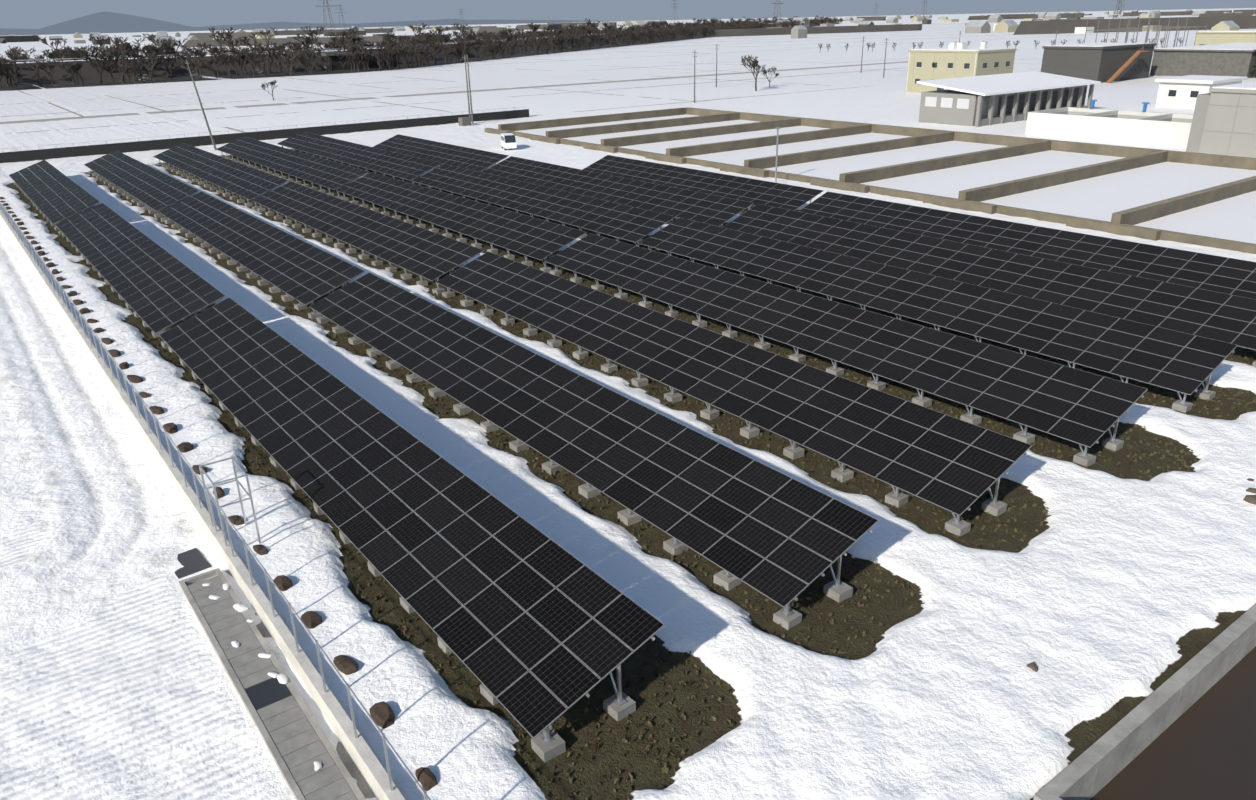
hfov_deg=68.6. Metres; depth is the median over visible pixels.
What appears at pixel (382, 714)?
rock
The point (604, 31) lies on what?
scrub tree
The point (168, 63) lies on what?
scrub tree
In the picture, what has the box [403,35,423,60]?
scrub tree
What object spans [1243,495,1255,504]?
loose stone
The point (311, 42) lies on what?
scrub tree
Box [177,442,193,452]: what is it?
rock
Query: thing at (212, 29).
scrub tree
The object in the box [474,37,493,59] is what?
scrub tree
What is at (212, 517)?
fence posts
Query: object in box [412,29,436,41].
scrub tree
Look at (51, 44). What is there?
scrub tree
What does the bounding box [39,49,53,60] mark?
scrub tree
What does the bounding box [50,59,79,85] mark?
scrub tree
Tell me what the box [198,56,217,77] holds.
scrub tree
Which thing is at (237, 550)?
fence
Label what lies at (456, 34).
scrub tree
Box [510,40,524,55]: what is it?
scrub tree
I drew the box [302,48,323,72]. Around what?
scrub tree
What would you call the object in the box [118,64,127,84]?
scrub tree
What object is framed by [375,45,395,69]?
scrub tree
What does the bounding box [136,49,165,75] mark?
scrub tree
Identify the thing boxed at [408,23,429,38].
scrub tree
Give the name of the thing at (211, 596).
snow lump
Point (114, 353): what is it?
rock
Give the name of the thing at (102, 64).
scrub tree
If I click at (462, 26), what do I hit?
scrub tree
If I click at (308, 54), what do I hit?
scrub tree
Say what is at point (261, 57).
scrub tree
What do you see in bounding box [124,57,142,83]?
scrub tree
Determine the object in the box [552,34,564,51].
scrub tree
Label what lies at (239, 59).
scrub tree
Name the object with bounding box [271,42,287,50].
scrub tree
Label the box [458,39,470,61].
scrub tree
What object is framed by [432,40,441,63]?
scrub tree
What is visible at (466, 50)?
scrub tree
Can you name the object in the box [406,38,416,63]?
scrub tree
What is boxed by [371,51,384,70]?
scrub tree
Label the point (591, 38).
scrub tree
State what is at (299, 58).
scrub tree
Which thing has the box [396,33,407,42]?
scrub tree
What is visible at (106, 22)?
horizon hills
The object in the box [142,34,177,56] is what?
scrub tree
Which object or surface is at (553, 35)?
scrub tree
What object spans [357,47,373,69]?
scrub tree
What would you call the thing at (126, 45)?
scrub tree
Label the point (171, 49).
scrub tree
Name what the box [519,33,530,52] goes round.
scrub tree
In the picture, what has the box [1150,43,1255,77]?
low dark building
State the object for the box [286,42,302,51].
scrub tree
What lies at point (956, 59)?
beige building
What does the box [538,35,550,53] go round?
scrub tree
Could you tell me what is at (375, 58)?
scrub tree
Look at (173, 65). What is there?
scrub tree
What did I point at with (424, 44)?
scrub tree
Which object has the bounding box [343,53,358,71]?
scrub tree
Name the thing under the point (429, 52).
scrub tree
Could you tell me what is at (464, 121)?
utility poles
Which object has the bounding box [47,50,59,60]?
scrub tree
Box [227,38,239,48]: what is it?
scrub tree
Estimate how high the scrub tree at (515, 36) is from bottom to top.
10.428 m
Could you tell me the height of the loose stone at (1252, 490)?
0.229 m
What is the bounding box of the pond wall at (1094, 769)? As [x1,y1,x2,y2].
[1033,603,1255,799]
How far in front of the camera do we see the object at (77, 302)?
56.76 m
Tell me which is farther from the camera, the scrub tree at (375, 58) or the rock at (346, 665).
the scrub tree at (375, 58)
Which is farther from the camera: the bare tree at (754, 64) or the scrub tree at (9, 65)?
the scrub tree at (9, 65)
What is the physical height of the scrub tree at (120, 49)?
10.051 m
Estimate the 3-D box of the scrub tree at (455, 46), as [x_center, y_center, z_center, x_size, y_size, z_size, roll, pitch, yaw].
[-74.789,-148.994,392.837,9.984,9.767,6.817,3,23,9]
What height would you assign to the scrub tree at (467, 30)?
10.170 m
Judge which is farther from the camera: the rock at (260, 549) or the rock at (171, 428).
the rock at (171, 428)
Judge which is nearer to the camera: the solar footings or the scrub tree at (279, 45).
the solar footings
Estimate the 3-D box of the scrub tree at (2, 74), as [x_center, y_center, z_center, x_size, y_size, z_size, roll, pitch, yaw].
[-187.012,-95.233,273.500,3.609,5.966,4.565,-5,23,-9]
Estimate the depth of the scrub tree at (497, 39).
468.17 m
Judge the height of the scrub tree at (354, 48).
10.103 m
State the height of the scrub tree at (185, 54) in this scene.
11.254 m
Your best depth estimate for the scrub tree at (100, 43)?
320.06 m
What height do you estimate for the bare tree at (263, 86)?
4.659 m
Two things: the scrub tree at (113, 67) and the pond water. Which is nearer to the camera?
the pond water
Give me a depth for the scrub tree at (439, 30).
423.02 m
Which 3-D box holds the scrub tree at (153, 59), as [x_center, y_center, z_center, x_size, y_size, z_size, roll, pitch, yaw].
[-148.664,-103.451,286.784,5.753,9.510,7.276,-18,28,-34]
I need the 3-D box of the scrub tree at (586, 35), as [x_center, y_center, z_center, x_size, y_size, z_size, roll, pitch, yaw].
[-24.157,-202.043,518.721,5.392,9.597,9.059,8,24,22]
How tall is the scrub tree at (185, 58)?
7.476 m
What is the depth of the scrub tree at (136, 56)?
299.36 m
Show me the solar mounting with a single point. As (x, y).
(619, 700)
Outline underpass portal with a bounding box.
[321,51,396,69]
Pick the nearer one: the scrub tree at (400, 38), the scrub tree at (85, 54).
the scrub tree at (85, 54)
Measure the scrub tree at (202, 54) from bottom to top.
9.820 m
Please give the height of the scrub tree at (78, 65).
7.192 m
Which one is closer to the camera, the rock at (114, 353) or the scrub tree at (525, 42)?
the rock at (114, 353)
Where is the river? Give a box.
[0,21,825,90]
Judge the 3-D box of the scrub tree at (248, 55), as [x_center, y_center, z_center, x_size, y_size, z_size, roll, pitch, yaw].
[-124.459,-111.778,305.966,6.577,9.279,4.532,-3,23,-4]
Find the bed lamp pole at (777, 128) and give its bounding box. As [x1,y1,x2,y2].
[775,127,780,182]
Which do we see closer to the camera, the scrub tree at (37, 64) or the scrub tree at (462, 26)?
the scrub tree at (37, 64)
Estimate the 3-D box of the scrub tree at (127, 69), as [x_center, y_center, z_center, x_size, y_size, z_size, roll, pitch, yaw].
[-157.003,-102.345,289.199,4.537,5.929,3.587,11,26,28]
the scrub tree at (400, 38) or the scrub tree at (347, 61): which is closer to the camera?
the scrub tree at (347, 61)
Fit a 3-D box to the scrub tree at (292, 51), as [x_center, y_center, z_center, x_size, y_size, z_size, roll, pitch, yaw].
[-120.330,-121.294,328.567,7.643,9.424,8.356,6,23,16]
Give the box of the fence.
[1,108,513,799]
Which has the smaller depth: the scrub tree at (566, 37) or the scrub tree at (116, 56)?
the scrub tree at (116, 56)
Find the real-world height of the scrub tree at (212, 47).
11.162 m
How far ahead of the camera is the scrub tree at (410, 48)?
348.32 m
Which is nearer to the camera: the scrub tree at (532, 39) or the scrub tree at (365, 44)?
the scrub tree at (365, 44)
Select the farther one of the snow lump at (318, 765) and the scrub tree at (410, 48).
the scrub tree at (410, 48)
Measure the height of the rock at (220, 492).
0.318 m
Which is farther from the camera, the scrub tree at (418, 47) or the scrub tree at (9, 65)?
the scrub tree at (418, 47)
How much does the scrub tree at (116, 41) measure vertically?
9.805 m
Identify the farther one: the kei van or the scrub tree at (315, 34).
the scrub tree at (315, 34)
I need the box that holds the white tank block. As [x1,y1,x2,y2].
[1025,99,1192,147]
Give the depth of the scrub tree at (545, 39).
464.83 m
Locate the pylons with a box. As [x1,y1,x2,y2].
[323,0,1123,36]
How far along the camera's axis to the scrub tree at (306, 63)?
333.94 m
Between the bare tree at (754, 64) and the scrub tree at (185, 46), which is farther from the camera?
the scrub tree at (185, 46)
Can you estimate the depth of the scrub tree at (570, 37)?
501.48 m
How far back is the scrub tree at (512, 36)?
452.82 m
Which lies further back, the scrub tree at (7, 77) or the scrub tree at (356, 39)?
the scrub tree at (356, 39)
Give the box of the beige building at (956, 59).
[905,42,1016,92]
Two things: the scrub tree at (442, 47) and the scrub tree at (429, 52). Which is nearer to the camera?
the scrub tree at (429, 52)
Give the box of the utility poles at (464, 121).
[185,17,1206,149]
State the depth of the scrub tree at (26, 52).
329.59 m
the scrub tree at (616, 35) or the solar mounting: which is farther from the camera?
the scrub tree at (616, 35)
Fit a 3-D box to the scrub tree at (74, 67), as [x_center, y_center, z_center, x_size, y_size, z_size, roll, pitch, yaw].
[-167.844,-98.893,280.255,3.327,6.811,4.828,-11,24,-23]
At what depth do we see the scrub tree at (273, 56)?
328.14 m
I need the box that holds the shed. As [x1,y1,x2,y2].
[917,71,1100,126]
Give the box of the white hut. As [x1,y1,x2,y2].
[1155,75,1247,108]
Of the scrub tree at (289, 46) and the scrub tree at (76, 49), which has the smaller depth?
the scrub tree at (76, 49)
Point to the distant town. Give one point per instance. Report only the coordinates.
(800, 31)
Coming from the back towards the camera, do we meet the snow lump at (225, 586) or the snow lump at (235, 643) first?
the snow lump at (225, 586)
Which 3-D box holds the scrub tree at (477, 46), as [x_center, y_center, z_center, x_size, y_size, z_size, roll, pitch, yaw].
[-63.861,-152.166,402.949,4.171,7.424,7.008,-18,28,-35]
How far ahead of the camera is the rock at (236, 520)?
31.28 m
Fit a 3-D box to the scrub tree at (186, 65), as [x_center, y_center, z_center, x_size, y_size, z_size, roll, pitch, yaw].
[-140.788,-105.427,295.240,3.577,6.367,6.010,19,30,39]
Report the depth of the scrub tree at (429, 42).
378.59 m
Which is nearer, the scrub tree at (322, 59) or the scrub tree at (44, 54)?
the scrub tree at (322, 59)
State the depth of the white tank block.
118.16 m
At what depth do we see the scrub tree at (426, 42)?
395.48 m
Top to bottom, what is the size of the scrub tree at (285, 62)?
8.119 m
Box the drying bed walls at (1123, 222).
[485,107,1255,253]
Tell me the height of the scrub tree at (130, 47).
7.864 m
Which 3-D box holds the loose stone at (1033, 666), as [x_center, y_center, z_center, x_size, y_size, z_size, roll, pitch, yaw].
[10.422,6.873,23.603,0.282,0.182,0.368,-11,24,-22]
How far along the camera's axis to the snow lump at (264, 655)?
24.92 m
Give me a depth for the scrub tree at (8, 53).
365.69 m
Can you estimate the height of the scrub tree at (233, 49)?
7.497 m
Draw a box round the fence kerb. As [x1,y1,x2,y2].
[0,109,528,799]
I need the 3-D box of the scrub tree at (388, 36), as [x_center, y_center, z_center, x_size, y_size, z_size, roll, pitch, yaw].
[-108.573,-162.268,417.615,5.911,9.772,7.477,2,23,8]
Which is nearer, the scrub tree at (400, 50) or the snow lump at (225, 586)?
the snow lump at (225, 586)
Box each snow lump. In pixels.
[209,594,221,599]
[223,583,228,589]
[231,640,239,647]
[233,603,248,611]
[258,653,271,657]
[268,671,278,677]
[277,673,288,683]
[313,761,321,770]
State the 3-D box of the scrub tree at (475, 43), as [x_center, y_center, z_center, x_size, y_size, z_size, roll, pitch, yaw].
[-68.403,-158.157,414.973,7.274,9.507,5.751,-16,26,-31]
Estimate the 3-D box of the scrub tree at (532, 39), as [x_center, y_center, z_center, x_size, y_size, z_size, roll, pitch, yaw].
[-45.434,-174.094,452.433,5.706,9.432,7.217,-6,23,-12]
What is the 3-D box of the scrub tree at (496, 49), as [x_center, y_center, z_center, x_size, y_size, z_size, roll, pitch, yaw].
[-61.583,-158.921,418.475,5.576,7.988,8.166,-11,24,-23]
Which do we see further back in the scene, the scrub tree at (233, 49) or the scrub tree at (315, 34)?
the scrub tree at (315, 34)
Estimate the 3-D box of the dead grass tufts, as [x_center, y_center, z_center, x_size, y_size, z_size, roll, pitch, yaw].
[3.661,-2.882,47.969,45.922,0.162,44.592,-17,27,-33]
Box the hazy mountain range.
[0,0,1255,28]
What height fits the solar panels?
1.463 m
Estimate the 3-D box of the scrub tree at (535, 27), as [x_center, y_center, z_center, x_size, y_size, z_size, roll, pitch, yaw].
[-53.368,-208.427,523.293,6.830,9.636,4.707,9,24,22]
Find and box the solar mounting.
[33,146,1233,744]
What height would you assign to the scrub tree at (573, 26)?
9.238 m
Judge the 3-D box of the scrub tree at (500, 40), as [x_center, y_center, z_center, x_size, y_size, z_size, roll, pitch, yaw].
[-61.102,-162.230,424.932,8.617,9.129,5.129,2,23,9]
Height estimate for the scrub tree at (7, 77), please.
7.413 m
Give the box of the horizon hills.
[0,12,615,35]
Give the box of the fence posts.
[0,107,515,799]
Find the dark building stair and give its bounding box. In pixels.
[1041,43,1156,82]
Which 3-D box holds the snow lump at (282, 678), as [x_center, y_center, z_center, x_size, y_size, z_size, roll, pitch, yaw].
[-9.001,7.265,24.023,0.265,0.048,0.520,-13,25,-26]
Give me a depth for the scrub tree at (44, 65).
285.19 m
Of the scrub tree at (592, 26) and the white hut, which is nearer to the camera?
the white hut
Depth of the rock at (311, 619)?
25.93 m
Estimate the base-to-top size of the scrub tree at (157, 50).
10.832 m
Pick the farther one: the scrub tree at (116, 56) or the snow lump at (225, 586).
the scrub tree at (116, 56)
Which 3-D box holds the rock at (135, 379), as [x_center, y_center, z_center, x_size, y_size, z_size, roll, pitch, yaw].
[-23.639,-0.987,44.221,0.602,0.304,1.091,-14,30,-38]
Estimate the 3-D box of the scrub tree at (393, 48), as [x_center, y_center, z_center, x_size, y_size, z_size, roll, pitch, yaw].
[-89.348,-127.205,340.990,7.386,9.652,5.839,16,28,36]
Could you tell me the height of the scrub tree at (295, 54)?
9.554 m
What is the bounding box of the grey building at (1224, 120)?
[1186,81,1255,157]
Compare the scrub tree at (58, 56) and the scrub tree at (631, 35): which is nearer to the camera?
the scrub tree at (58, 56)
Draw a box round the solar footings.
[14,149,1255,761]
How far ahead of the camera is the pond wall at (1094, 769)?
22.24 m
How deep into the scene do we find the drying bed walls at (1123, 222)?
102.33 m
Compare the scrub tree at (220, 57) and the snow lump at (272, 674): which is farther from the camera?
the scrub tree at (220, 57)
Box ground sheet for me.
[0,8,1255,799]
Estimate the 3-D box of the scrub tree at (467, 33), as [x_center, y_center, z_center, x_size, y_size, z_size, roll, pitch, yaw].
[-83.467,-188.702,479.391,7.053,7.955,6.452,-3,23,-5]
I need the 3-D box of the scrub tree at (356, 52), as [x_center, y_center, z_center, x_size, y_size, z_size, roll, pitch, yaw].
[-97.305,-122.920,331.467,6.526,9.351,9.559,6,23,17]
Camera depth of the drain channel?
23.37 m
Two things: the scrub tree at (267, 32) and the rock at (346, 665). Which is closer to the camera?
the rock at (346, 665)
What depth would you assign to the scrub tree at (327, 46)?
391.80 m
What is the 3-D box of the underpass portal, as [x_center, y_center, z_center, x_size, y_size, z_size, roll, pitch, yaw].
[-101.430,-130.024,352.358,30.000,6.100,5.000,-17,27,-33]
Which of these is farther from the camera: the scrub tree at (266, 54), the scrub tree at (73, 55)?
the scrub tree at (73, 55)
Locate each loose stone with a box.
[1026,662,1037,671]
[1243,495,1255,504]
[1246,488,1255,492]
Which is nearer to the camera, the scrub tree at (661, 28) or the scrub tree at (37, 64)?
the scrub tree at (37, 64)
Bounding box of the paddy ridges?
[0,22,1129,133]
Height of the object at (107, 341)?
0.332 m
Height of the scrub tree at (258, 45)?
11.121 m
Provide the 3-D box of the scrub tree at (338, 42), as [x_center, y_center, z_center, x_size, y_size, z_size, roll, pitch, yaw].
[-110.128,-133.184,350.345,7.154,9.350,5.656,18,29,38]
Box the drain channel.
[175,548,374,799]
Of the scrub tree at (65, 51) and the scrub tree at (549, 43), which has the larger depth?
the scrub tree at (549, 43)
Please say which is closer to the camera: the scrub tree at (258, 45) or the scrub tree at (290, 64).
the scrub tree at (290, 64)
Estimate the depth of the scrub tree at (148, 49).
338.11 m
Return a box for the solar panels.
[9,131,1255,738]
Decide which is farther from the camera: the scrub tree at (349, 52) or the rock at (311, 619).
the scrub tree at (349, 52)
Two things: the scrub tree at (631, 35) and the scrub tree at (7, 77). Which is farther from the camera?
the scrub tree at (631, 35)
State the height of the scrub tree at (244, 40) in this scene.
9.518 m
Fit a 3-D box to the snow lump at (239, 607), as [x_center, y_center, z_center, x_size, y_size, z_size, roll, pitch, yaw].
[-11.367,6.077,27.018,0.537,0.048,0.285,15,27,34]
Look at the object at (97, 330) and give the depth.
51.35 m
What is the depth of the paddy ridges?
227.63 m
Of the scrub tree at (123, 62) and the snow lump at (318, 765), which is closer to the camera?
the snow lump at (318, 765)
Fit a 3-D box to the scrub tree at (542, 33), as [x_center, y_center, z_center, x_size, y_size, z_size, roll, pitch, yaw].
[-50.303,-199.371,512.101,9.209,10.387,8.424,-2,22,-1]
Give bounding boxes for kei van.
[501,133,516,149]
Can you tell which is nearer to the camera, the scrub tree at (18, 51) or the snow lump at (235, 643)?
the snow lump at (235, 643)
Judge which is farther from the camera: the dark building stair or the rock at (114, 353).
the dark building stair
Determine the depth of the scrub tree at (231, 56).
304.42 m
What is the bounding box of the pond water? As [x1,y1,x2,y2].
[1090,646,1255,799]
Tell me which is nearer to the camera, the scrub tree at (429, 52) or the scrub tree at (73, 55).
the scrub tree at (73, 55)
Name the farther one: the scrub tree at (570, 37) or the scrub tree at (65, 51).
the scrub tree at (570, 37)
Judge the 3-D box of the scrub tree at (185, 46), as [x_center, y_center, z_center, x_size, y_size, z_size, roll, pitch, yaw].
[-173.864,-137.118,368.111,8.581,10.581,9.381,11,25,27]
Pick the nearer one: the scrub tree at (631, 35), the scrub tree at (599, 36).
the scrub tree at (599, 36)
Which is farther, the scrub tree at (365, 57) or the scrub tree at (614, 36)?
the scrub tree at (614, 36)
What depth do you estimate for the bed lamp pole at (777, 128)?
91.69 m
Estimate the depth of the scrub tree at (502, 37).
458.07 m
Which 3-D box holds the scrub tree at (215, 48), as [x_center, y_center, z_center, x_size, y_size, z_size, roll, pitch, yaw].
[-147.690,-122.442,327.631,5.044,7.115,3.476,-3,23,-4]
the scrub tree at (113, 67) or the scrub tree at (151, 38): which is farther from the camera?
the scrub tree at (151, 38)
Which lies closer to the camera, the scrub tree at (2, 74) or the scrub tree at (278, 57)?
the scrub tree at (2, 74)
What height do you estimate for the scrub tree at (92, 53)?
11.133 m
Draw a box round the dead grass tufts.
[142,223,1255,799]
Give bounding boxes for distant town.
[9,9,1255,45]
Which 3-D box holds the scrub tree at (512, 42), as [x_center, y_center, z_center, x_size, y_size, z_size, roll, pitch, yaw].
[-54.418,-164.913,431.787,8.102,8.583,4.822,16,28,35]
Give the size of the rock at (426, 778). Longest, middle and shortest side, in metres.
0.725 x 0.400 x 0.243 m
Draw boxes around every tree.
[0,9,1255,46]
[0,56,16,88]
[0,58,16,86]
[0,71,5,88]
[3,63,12,86]
[4,65,20,87]
[5,50,17,56]
[7,47,35,62]
[9,45,23,61]
[19,54,43,61]
[23,59,43,86]
[38,37,66,64]
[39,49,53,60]
[39,59,55,84]
[46,51,77,59]
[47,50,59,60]
[49,47,74,60]
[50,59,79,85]
[61,47,84,59]
[66,46,89,57]
[70,64,83,85]
[71,61,82,84]
[72,45,98,59]
[77,44,105,72]
[86,59,109,83]
[88,36,108,56]
[90,52,117,83]
[96,48,126,82]
[103,65,115,82]
[104,35,127,55]
[104,42,129,70]
[115,41,129,61]
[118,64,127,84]
[118,64,134,82]
[121,57,136,79]
[123,38,144,55]
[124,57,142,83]
[126,50,154,80]
[129,46,160,79]
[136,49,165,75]
[138,52,160,82]
[141,44,159,51]
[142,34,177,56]
[147,36,171,59]
[159,39,185,66]
[162,58,181,80]
[165,55,172,73]
[173,43,207,78]
[179,61,195,75]
[180,44,204,55]
[182,56,204,79]
[183,56,206,80]
[188,49,205,76]
[197,42,227,54]
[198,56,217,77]
[204,45,217,65]
[208,26,235,49]
[211,49,225,76]
[211,54,229,77]
[214,33,232,53]
[217,50,242,77]
[223,45,241,65]
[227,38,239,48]
[231,48,248,74]
[236,49,249,74]
[237,31,261,50]
[242,49,261,76]
[244,46,266,75]
[251,51,272,74]
[252,40,275,52]
[258,27,279,49]
[261,47,279,73]
[261,80,276,100]
[269,48,281,72]
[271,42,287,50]
[271,56,287,75]
[277,47,298,75]
[278,52,298,73]
[279,46,303,72]
[282,58,296,73]
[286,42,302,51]
[290,53,307,74]
[292,46,315,71]
[293,30,314,50]
[299,25,323,48]
[302,39,315,48]
[302,48,319,73]
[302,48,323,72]
[315,41,335,50]
[320,56,331,72]
[328,32,348,51]
[328,37,347,51]
[335,53,353,71]
[339,27,359,51]
[340,44,355,69]
[342,46,370,71]
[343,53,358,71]
[349,35,360,43]
[350,42,366,70]
[356,37,367,46]
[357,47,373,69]
[362,54,372,70]
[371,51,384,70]
[372,52,386,67]
[375,43,397,69]
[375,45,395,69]
[377,50,397,69]
[380,41,394,48]
[382,30,395,44]
[391,46,404,68]
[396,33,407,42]
[396,42,417,67]
[401,39,430,65]
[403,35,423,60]
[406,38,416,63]
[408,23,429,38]
[408,43,425,67]
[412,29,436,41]
[413,43,425,65]
[414,40,433,63]
[414,44,428,65]
[418,38,435,45]
[421,49,434,65]
[425,46,436,63]
[429,26,444,42]
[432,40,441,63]
[436,33,451,54]
[439,43,450,63]
[446,39,459,61]
[451,23,469,40]
[452,30,461,39]
[453,43,463,61]
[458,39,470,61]
[459,46,471,60]
[461,30,473,38]
[463,28,474,39]
[469,39,480,59]
[472,35,490,50]
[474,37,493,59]
[476,44,489,60]
[485,43,492,59]
[487,38,503,57]
[489,41,499,58]
[491,34,504,51]
[500,33,513,54]
[503,38,519,56]
[504,33,523,55]
[508,33,523,54]
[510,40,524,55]
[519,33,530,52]
[521,37,530,52]
[523,31,540,51]
[528,25,538,32]
[529,31,543,50]
[529,35,540,54]
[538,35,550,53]
[539,36,553,53]
[545,37,557,52]
[546,32,557,52]
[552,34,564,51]
[555,33,568,51]
[564,31,578,50]
[569,23,575,31]
[573,27,584,33]
[577,35,590,49]
[579,33,589,49]
[585,19,596,33]
[585,29,596,48]
[589,31,600,48]
[590,30,603,47]
[601,29,615,46]
[605,31,618,42]
[608,29,622,46]
[624,28,639,44]
[626,29,637,45]
[659,26,670,41]
[741,55,764,90]
[761,66,778,86]
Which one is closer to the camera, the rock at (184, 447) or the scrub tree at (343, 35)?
the rock at (184, 447)
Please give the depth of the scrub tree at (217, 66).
317.67 m
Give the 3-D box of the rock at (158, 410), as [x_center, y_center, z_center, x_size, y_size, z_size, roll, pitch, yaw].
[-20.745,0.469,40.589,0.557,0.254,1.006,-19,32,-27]
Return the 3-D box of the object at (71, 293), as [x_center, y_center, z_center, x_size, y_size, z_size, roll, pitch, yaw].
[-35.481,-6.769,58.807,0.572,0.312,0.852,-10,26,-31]
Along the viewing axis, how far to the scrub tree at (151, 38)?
319.41 m
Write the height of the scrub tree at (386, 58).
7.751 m
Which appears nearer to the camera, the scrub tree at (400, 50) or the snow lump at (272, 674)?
the snow lump at (272, 674)

